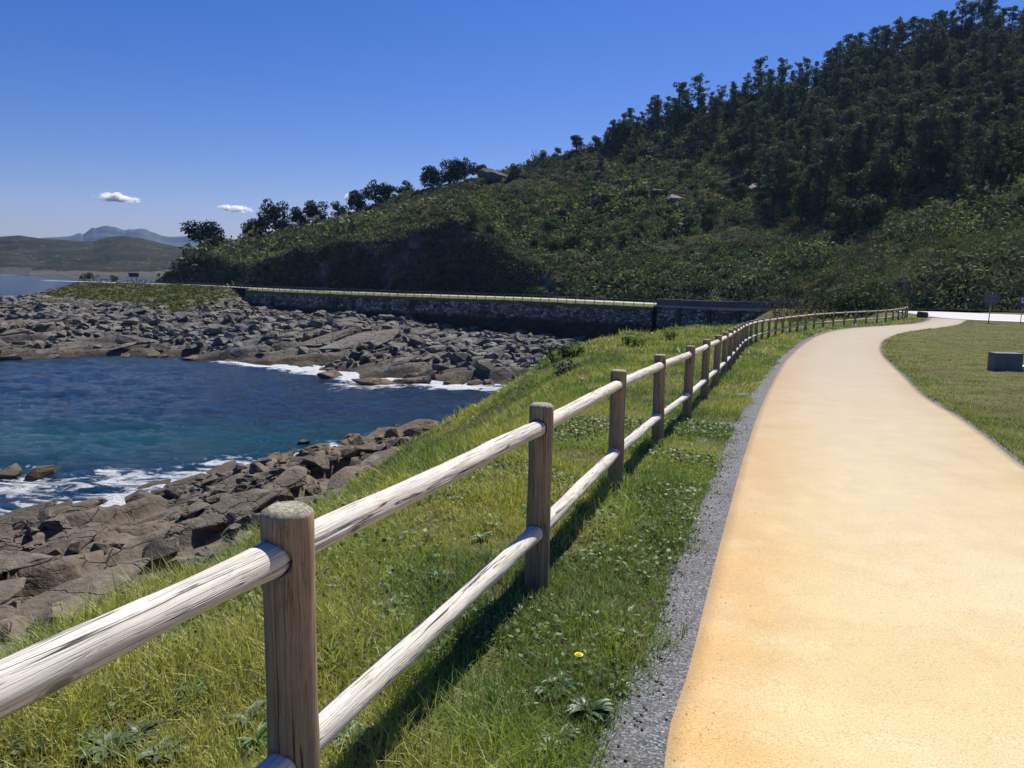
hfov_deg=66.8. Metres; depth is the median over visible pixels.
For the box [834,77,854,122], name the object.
eucalyptus tree
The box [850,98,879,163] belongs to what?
eucalyptus tree
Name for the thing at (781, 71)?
eucalyptus tree
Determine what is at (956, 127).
eucalyptus tree
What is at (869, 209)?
bushy tree
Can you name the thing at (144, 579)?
boulder
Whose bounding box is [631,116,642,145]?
eucalyptus tree
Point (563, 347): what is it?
brink plant
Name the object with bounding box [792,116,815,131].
leafy tree
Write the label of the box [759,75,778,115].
eucalyptus tree
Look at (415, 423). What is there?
rock slab
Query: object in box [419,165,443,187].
pine tree
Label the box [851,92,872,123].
eucalyptus tree
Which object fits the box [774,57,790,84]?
eucalyptus tree
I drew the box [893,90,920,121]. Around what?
eucalyptus tree
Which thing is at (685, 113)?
leafy tree
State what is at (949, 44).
leafy tree
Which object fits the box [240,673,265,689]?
broadleaf weed
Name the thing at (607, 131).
bushy tree
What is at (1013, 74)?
eucalyptus tree
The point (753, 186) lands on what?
rock outcrop
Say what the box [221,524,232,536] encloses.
boulder
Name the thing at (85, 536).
rock slab
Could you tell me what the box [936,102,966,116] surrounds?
leafy tree
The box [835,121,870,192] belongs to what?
eucalyptus tree
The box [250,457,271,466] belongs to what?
boulder
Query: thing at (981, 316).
road
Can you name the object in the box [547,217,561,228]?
hillside bush
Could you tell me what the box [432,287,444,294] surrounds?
cliff foot bush
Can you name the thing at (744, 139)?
eucalyptus tree
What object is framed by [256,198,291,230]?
pine tree
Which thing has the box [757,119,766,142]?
eucalyptus tree
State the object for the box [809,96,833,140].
eucalyptus tree
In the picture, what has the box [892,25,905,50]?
eucalyptus tree
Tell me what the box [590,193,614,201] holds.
rock outcrop
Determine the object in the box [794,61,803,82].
eucalyptus tree
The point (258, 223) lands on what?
pine tree
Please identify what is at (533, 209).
hillside bush
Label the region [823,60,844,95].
eucalyptus tree
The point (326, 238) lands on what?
hillside scrub
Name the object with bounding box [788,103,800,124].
eucalyptus tree
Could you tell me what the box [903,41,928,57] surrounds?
leafy tree
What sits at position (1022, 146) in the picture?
leafy tree
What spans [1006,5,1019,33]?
eucalyptus tree
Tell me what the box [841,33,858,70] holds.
eucalyptus tree
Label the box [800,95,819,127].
eucalyptus tree
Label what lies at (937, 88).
leafy tree
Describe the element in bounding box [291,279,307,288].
cliff foot bush
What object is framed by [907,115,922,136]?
leafy tree
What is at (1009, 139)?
leafy tree
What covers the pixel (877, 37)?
eucalyptus tree
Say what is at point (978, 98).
eucalyptus tree
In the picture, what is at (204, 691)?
broadleaf weed
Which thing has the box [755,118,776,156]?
eucalyptus tree
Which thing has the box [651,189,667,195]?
rock outcrop
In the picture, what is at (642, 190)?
hillside bush
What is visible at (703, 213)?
hillside bush
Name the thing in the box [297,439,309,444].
boulder
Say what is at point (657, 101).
eucalyptus tree
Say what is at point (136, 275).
information board
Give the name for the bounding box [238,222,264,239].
pine tree
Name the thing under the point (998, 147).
eucalyptus tree
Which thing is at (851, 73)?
eucalyptus tree
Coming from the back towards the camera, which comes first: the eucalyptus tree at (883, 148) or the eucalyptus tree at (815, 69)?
the eucalyptus tree at (815, 69)
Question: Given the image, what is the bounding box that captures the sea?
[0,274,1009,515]
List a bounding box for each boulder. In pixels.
[0,328,30,335]
[0,463,21,478]
[24,465,56,480]
[37,317,65,323]
[43,354,59,358]
[82,540,124,548]
[92,343,101,348]
[96,498,107,505]
[110,342,136,350]
[115,334,158,344]
[125,489,152,502]
[132,308,148,312]
[136,573,155,587]
[142,537,178,565]
[166,312,191,320]
[202,319,212,324]
[204,324,227,333]
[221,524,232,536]
[249,462,269,473]
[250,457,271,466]
[278,331,298,337]
[286,448,295,455]
[296,328,353,348]
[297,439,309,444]
[302,331,312,340]
[316,328,399,352]
[316,370,342,378]
[318,340,353,349]
[332,321,363,328]
[337,319,351,321]
[341,439,350,444]
[351,378,397,385]
[368,357,376,362]
[389,357,412,365]
[391,343,406,348]
[393,376,431,383]
[402,336,409,342]
[416,328,436,335]
[428,345,444,349]
[430,347,437,352]
[434,336,456,340]
[456,333,479,338]
[482,359,503,363]
[485,344,505,350]
[534,333,546,337]
[573,336,584,340]
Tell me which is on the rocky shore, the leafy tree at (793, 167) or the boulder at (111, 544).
the boulder at (111, 544)
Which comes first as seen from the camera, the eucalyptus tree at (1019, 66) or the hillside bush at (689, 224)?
the hillside bush at (689, 224)
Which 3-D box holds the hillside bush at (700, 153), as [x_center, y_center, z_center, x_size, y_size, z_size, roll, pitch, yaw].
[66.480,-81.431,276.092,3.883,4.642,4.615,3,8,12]
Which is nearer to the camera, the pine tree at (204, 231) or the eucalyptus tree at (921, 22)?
the pine tree at (204, 231)
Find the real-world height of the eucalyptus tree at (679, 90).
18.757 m
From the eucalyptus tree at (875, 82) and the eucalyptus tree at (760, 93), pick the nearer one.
the eucalyptus tree at (875, 82)
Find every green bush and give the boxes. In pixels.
[793,289,866,320]
[821,280,911,316]
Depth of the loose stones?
36.33 m
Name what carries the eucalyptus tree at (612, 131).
on the hill at (398, 274)
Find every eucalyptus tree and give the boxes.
[607,120,620,149]
[610,128,620,143]
[616,113,631,143]
[622,108,635,136]
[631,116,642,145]
[639,111,648,132]
[645,100,657,122]
[648,95,663,119]
[648,98,666,128]
[661,96,674,118]
[666,106,676,119]
[669,82,688,127]
[680,87,694,122]
[682,93,692,112]
[689,73,710,114]
[695,88,706,107]
[696,105,709,135]
[706,98,725,132]
[716,85,728,100]
[723,133,736,155]
[728,89,741,121]
[730,81,737,103]
[731,101,753,145]
[738,132,751,160]
[742,72,753,100]
[742,99,764,145]
[742,122,765,172]
[750,72,765,92]
[751,55,769,100]
[755,83,767,110]
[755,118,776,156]
[756,147,771,180]
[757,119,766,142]
[758,103,773,132]
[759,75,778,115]
[760,137,793,199]
[764,68,774,87]
[769,125,799,164]
[769,142,787,182]
[770,120,788,145]
[771,64,792,105]
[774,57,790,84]
[779,88,803,119]
[784,118,807,161]
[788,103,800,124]
[789,70,797,82]
[793,164,822,220]
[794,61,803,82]
[796,71,812,107]
[796,125,818,168]
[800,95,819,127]
[803,56,813,84]
[804,106,844,178]
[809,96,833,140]
[810,148,821,170]
[811,61,820,85]
[811,136,845,207]
[812,63,833,95]
[821,50,834,71]
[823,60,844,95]
[828,44,845,84]
[830,40,844,76]
[833,131,867,187]
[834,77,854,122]
[834,114,844,134]
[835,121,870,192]
[836,67,859,103]
[836,109,857,141]
[840,108,855,145]
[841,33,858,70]
[841,40,860,76]
[850,56,862,93]
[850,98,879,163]
[851,65,872,104]
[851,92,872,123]
[854,74,876,123]
[855,113,880,169]
[856,32,864,43]
[862,26,880,51]
[863,33,882,68]
[864,44,879,73]
[869,86,897,139]
[871,27,897,61]
[871,142,892,195]
[872,72,882,90]
[874,99,917,157]
[877,24,889,54]
[880,117,898,143]
[886,97,898,109]
[887,33,901,61]
[888,129,908,155]
[889,69,914,113]
[889,91,921,132]
[890,16,908,49]
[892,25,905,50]
[892,53,907,85]
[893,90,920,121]
[897,65,913,94]
[898,21,911,48]
[903,116,943,185]
[906,16,922,44]
[906,68,933,116]
[908,19,934,63]
[908,34,929,73]
[908,99,954,174]
[911,17,926,42]
[919,89,943,131]
[920,63,936,97]
[926,17,942,50]
[929,32,943,63]
[932,10,948,30]
[937,27,950,56]
[937,106,953,133]
[939,153,966,195]
[940,95,970,146]
[940,112,976,172]
[943,60,970,98]
[944,45,960,86]
[945,9,962,42]
[948,0,972,35]
[948,62,978,95]
[952,50,982,96]
[954,121,996,186]
[955,110,987,154]
[964,1,982,34]
[964,25,997,80]
[964,47,977,68]
[967,93,990,128]
[968,21,982,48]
[969,93,987,121]
[971,0,992,26]
[977,81,993,106]
[978,0,1000,29]
[979,115,1011,183]
[980,9,996,39]
[980,94,1014,131]
[983,15,1005,61]
[986,54,1013,94]
[988,27,1014,69]
[991,71,1022,117]
[992,148,1011,178]
[999,7,1011,36]
[1000,70,1023,100]
[1000,106,1023,157]
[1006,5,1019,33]
[1007,24,1023,71]
[1009,27,1023,58]
[1013,62,1023,101]
[1014,13,1023,33]
[1016,8,1023,27]
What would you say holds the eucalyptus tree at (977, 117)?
on the hill at (398, 274)
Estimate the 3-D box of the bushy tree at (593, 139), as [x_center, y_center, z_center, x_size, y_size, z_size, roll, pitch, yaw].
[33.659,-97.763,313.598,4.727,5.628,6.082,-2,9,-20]
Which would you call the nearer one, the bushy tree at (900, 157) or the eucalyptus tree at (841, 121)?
the bushy tree at (900, 157)
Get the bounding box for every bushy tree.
[538,150,546,158]
[553,147,561,155]
[589,136,597,147]
[594,137,602,148]
[601,133,610,148]
[604,129,620,143]
[633,123,644,135]
[644,120,651,129]
[667,115,677,124]
[694,107,701,118]
[723,101,731,110]
[740,93,752,101]
[810,76,821,86]
[824,195,862,226]
[839,169,878,205]
[847,194,887,224]
[861,156,909,195]
[889,147,914,185]
[889,169,927,196]
[1004,26,1012,43]
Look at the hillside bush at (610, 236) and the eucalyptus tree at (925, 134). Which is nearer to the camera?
the eucalyptus tree at (925, 134)
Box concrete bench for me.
[987,352,1023,370]
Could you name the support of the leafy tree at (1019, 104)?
on the hill at (398, 274)
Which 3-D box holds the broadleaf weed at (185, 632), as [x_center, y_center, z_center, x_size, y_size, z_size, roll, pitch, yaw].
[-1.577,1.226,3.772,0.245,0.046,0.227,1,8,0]
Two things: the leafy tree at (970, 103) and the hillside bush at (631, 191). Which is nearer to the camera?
the leafy tree at (970, 103)
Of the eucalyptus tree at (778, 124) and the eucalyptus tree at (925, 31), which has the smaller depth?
the eucalyptus tree at (778, 124)
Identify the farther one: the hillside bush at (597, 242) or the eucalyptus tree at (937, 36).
the eucalyptus tree at (937, 36)
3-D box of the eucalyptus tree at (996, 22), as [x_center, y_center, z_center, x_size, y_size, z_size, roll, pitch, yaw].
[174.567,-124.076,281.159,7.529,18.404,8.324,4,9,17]
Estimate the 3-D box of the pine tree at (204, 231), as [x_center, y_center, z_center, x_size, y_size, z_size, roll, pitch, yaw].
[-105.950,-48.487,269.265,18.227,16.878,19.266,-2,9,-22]
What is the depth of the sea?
78.31 m
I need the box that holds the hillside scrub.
[155,41,1023,312]
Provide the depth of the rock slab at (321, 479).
42.55 m
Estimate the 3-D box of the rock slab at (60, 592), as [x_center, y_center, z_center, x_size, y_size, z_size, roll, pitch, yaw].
[-12.301,6.058,21.320,2.251,0.531,5.572,7,18,32]
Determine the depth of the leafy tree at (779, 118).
284.10 m
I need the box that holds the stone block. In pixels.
[916,311,928,317]
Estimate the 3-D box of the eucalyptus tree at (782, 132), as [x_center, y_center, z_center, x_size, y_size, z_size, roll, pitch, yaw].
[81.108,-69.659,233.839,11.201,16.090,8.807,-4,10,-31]
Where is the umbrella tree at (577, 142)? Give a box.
[570,135,584,148]
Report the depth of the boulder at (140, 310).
179.13 m
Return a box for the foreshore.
[29,264,177,278]
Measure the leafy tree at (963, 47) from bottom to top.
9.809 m
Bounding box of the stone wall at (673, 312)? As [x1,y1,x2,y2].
[655,299,807,330]
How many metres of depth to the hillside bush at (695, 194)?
233.11 m
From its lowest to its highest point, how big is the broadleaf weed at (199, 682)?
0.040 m
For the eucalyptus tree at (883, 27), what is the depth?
312.78 m
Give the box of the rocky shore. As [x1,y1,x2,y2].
[0,433,414,658]
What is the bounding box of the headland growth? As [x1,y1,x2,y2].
[42,281,599,341]
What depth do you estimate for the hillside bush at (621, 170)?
271.62 m
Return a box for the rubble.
[0,288,595,385]
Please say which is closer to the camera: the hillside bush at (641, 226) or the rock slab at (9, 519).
the rock slab at (9, 519)
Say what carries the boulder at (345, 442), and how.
on the rocky shore
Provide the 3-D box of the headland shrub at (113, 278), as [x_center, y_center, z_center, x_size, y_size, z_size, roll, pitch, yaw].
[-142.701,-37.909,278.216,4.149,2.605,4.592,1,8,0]
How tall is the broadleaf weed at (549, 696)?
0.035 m
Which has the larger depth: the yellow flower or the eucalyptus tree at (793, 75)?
the eucalyptus tree at (793, 75)
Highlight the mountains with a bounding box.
[41,226,238,247]
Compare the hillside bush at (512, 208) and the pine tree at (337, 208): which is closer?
the hillside bush at (512, 208)
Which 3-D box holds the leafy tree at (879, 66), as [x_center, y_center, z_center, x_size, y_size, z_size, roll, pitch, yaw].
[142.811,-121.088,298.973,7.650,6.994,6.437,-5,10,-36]
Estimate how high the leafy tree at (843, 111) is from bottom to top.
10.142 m
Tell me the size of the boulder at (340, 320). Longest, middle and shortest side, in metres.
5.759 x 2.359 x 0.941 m
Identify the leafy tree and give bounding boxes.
[614,121,633,138]
[672,106,692,128]
[680,111,696,121]
[685,120,703,135]
[709,95,721,110]
[712,140,730,159]
[723,126,742,139]
[724,147,756,176]
[732,127,754,150]
[739,83,755,98]
[757,116,782,132]
[771,85,791,102]
[771,159,808,192]
[774,113,787,125]
[777,171,809,199]
[785,106,796,120]
[786,82,803,100]
[786,184,818,222]
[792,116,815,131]
[798,119,812,136]
[802,150,820,162]
[810,89,828,103]
[810,142,838,168]
[832,103,854,116]
[835,106,856,120]
[851,44,867,63]
[866,65,874,84]
[872,73,889,89]
[875,63,891,71]
[891,134,928,156]
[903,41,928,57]
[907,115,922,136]
[923,45,944,62]
[924,136,966,165]
[928,84,942,104]
[930,61,950,89]
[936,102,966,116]
[940,40,952,53]
[954,26,974,36]
[954,38,971,62]
[959,124,986,153]
[965,33,980,49]
[965,96,993,114]
[969,125,1023,163]
[990,88,1022,96]
[995,149,1023,180]
[1002,96,1023,118]
[1008,110,1023,124]
[1010,140,1023,169]
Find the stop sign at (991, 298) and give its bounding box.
[984,292,999,322]
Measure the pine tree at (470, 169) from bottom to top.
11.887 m
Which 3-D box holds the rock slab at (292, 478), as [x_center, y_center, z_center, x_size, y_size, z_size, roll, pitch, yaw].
[-10.467,4.609,37.022,1.408,0.642,2.760,7,23,15]
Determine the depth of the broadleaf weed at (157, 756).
2.76 m
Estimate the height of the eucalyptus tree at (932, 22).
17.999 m
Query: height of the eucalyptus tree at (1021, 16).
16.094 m
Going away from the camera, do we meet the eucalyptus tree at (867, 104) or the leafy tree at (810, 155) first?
the eucalyptus tree at (867, 104)
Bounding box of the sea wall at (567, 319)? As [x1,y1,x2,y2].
[245,288,655,338]
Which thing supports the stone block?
on the ground at (1006, 340)
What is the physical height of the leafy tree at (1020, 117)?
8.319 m
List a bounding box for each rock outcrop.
[478,168,510,181]
[511,165,520,174]
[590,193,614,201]
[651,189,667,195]
[667,194,684,202]
[748,183,757,190]
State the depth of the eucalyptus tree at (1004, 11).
313.50 m
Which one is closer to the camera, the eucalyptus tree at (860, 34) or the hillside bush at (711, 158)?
the hillside bush at (711, 158)
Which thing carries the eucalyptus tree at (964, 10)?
on the hill at (398, 274)
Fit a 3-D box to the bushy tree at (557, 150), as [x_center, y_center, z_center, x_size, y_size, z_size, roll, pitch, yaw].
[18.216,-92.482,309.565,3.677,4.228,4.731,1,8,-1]
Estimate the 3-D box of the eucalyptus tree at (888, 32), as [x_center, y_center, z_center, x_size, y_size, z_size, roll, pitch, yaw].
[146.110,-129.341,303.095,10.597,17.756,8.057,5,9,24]
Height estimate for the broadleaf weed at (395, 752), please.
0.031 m
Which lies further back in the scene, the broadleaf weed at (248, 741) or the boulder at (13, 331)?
the boulder at (13, 331)
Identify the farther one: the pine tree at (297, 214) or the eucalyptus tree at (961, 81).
the pine tree at (297, 214)
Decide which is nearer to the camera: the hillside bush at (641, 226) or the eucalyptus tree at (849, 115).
the hillside bush at (641, 226)
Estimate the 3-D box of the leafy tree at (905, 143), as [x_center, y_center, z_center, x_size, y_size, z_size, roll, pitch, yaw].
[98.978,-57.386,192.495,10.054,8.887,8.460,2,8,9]
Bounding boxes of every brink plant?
[541,343,574,361]
[551,358,582,376]
[556,343,586,357]
[621,336,645,347]
[660,331,678,340]
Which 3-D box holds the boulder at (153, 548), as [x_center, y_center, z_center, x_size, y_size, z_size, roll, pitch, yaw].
[-12.296,5.987,27.079,1.338,1.071,0.934,-5,10,-35]
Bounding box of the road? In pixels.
[48,280,1023,322]
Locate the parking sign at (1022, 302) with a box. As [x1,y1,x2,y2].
[1020,297,1023,322]
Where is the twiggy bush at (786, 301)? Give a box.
[749,287,841,321]
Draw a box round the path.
[664,318,1023,767]
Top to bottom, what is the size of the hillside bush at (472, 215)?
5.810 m
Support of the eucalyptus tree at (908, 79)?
on the hill at (398, 274)
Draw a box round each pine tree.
[178,220,225,252]
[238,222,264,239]
[246,217,273,238]
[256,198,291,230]
[277,216,295,227]
[288,206,311,223]
[302,200,329,220]
[330,201,347,217]
[346,189,366,210]
[360,179,390,202]
[381,185,400,198]
[397,180,412,194]
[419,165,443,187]
[439,159,466,182]
[449,157,478,179]
[476,164,486,176]
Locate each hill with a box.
[0,235,184,273]
[160,45,1023,311]
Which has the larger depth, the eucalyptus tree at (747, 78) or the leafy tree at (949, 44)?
the eucalyptus tree at (747, 78)
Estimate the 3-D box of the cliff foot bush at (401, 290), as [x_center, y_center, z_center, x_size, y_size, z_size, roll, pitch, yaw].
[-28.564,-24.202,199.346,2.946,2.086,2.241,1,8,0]
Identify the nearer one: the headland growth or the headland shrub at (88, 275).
the headland growth
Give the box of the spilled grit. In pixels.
[601,364,781,763]
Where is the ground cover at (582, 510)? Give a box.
[0,414,734,767]
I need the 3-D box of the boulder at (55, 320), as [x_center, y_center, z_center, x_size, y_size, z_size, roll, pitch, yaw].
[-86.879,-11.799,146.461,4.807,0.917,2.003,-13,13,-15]
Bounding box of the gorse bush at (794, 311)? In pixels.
[770,301,830,322]
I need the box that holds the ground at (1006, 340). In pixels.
[0,308,1023,767]
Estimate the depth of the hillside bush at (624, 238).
203.46 m
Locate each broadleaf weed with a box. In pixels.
[3,713,45,746]
[69,726,122,754]
[75,728,145,767]
[121,718,170,742]
[134,734,191,762]
[168,675,215,700]
[170,624,214,640]
[175,681,210,708]
[220,699,265,728]
[226,720,266,753]
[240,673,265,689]
[318,647,357,666]
[330,722,376,751]
[342,637,385,652]
[342,720,363,737]
[365,581,390,594]
[376,595,405,614]
[378,743,415,765]
[397,565,419,574]
[425,569,457,580]
[469,709,489,722]
[470,532,490,539]
[498,685,530,703]
[500,699,537,719]
[533,676,572,700]
[534,733,566,756]
[541,670,582,690]
[547,724,579,743]
[565,694,614,723]
[574,610,602,623]
[608,678,635,695]
[613,625,647,642]
[617,605,640,622]
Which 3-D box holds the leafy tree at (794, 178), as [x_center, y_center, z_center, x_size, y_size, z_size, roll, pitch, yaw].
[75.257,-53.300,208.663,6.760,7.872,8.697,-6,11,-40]
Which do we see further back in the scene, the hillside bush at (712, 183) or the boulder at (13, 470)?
the hillside bush at (712, 183)
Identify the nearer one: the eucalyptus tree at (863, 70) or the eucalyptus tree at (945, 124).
the eucalyptus tree at (945, 124)
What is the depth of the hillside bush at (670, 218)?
211.91 m
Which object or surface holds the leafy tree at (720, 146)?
on the hill at (398, 274)
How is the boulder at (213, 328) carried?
on the headland
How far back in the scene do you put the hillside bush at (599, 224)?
228.37 m
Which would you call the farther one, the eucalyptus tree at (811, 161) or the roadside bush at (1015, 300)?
the eucalyptus tree at (811, 161)
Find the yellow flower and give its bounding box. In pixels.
[574,652,583,679]
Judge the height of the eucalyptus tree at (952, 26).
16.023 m
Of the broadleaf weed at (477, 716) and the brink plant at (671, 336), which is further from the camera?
the brink plant at (671, 336)
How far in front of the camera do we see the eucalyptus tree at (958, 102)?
186.36 m
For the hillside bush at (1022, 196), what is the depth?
146.68 m
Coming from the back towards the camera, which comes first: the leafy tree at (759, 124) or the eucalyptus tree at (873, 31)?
the eucalyptus tree at (873, 31)
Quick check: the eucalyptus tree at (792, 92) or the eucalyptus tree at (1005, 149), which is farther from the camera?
the eucalyptus tree at (792, 92)
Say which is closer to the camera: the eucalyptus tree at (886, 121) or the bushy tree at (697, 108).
the eucalyptus tree at (886, 121)
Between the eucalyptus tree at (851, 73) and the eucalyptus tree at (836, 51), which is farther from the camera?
the eucalyptus tree at (836, 51)
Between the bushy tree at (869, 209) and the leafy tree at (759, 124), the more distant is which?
the leafy tree at (759, 124)
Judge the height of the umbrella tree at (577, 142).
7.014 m
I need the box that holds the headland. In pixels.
[0,282,584,384]
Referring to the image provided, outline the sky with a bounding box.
[0,0,1023,238]
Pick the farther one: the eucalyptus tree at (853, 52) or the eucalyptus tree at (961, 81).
the eucalyptus tree at (853, 52)
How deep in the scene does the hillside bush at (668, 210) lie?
223.23 m
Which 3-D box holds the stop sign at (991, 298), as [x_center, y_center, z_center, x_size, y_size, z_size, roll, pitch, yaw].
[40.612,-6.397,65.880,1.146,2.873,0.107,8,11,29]
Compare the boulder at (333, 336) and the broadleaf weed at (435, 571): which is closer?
the broadleaf weed at (435, 571)
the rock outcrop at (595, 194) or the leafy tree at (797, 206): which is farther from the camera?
the rock outcrop at (595, 194)
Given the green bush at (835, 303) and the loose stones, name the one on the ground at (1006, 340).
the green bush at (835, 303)
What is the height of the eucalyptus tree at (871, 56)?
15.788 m
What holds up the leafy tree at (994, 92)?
on the hill at (398, 274)
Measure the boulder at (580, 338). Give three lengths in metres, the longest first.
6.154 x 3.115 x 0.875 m
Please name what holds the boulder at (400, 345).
on the headland
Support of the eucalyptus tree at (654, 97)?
on the hill at (398, 274)
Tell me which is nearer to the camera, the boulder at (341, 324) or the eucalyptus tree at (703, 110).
the boulder at (341, 324)
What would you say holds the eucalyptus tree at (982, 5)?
on the hill at (398, 274)
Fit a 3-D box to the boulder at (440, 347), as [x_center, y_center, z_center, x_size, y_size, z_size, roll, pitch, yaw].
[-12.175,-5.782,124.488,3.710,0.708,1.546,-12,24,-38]
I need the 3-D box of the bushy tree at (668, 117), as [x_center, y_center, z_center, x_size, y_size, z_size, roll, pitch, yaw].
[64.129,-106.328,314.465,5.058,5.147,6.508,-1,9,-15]
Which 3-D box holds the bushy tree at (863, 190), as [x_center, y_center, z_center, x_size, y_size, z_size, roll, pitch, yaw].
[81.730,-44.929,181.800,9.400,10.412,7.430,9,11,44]
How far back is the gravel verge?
4.00 m
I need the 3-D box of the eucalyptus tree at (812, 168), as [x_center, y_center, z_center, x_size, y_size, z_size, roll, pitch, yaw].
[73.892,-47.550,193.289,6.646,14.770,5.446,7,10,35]
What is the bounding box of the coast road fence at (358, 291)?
[78,279,654,305]
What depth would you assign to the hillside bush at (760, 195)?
216.09 m
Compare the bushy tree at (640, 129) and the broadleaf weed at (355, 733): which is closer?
the broadleaf weed at (355, 733)
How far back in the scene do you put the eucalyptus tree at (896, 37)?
307.04 m
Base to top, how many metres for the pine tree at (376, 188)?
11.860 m
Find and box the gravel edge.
[880,321,1023,465]
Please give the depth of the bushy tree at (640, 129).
310.36 m
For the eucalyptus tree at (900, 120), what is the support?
on the hill at (398, 274)
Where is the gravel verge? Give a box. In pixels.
[586,318,930,767]
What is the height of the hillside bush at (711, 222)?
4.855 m
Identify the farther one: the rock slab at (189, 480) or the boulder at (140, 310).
the boulder at (140, 310)
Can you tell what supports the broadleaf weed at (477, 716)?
on the ground at (1006, 340)
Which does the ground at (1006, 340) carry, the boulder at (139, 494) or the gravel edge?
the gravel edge
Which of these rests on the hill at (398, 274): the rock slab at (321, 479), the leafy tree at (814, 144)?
the leafy tree at (814, 144)
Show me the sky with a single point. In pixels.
(155, 116)
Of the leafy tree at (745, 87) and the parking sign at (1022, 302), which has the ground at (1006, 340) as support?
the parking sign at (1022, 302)
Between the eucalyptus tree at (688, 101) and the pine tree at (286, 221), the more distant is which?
the eucalyptus tree at (688, 101)
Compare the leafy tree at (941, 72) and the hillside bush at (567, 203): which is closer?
the hillside bush at (567, 203)
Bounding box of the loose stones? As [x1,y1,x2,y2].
[0,423,433,642]
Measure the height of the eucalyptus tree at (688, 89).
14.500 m
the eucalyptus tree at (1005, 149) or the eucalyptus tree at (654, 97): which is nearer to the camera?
the eucalyptus tree at (1005, 149)
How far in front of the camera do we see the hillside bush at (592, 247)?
200.05 m
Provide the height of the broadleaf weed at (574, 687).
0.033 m
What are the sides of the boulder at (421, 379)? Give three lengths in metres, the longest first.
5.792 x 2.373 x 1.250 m
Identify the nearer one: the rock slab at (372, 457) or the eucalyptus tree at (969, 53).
the rock slab at (372, 457)
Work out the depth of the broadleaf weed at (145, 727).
2.89 m
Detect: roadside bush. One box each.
[931,269,963,278]
[945,274,974,284]
[966,274,991,287]
[978,264,1021,275]
[980,257,1003,265]
[1004,295,1020,306]
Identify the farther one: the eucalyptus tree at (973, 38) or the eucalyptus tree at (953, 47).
the eucalyptus tree at (973, 38)
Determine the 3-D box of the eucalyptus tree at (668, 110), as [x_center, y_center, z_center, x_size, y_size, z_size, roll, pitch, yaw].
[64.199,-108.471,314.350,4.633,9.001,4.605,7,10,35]
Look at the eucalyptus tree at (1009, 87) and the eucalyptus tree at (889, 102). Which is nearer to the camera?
the eucalyptus tree at (1009, 87)
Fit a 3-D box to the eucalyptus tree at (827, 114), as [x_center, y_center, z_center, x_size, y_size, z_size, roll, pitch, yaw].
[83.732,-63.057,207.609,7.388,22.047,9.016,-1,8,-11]
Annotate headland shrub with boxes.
[79,272,99,280]
[109,275,118,280]
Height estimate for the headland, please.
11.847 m
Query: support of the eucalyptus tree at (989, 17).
on the hill at (398, 274)
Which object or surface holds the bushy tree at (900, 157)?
on the hill at (398, 274)
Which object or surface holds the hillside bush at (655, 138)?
on the hill at (398, 274)
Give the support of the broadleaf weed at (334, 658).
on the ground at (1006, 340)
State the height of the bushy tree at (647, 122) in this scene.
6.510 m
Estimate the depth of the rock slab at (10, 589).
22.58 m
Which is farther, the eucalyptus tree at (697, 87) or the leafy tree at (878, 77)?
the eucalyptus tree at (697, 87)
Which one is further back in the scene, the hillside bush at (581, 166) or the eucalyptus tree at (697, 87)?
the eucalyptus tree at (697, 87)
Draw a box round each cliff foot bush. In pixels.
[275,282,286,287]
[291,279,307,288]
[304,280,321,289]
[332,280,350,290]
[345,280,357,290]
[395,286,405,292]
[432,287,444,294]
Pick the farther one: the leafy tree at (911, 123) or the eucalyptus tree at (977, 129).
the leafy tree at (911, 123)
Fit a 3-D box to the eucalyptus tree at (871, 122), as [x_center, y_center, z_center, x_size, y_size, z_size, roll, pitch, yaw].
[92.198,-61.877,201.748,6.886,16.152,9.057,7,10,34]
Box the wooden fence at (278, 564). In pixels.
[0,306,908,767]
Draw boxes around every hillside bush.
[462,209,480,225]
[484,222,494,233]
[502,237,509,244]
[511,207,522,215]
[529,206,540,214]
[529,237,537,246]
[539,220,556,230]
[542,237,560,252]
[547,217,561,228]
[555,208,568,215]
[561,200,573,211]
[565,233,582,244]
[576,158,582,164]
[578,163,585,169]
[584,175,592,183]
[586,182,596,190]
[586,245,600,254]
[593,234,608,249]
[596,221,604,230]
[597,157,605,171]
[600,192,612,202]
[604,233,613,241]
[617,231,634,245]
[618,167,624,176]
[619,153,628,163]
[622,188,640,197]
[623,155,635,164]
[627,150,639,163]
[631,221,647,231]
[632,228,643,239]
[637,186,649,197]
[651,133,661,144]
[651,154,660,160]
[662,206,672,215]
[666,216,675,230]
[677,169,686,174]
[679,160,694,171]
[681,215,697,228]
[692,190,702,198]
[693,149,703,158]
[700,207,713,219]
[704,201,721,217]
[704,214,715,230]
[707,180,718,191]
[708,156,715,162]
[722,188,735,199]
[736,182,747,194]
[751,192,767,200]
[755,201,770,210]
[1014,193,1023,205]
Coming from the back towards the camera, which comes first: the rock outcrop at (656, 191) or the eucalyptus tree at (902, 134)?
the rock outcrop at (656, 191)
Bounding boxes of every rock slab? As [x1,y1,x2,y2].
[0,500,57,533]
[0,529,26,536]
[0,553,61,571]
[0,577,26,604]
[13,558,149,625]
[29,524,100,556]
[52,499,98,513]
[54,500,72,508]
[136,479,170,489]
[163,473,209,487]
[192,488,282,530]
[206,460,235,474]
[214,472,243,490]
[273,466,306,489]
[316,478,328,482]
[325,465,371,491]
[360,448,394,465]
[363,427,396,441]
[368,455,388,468]
[372,419,439,439]
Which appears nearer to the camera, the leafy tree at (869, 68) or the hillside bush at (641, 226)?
the hillside bush at (641, 226)
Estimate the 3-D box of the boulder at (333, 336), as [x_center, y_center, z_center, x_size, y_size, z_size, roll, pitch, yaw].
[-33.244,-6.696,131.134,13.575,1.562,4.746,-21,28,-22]

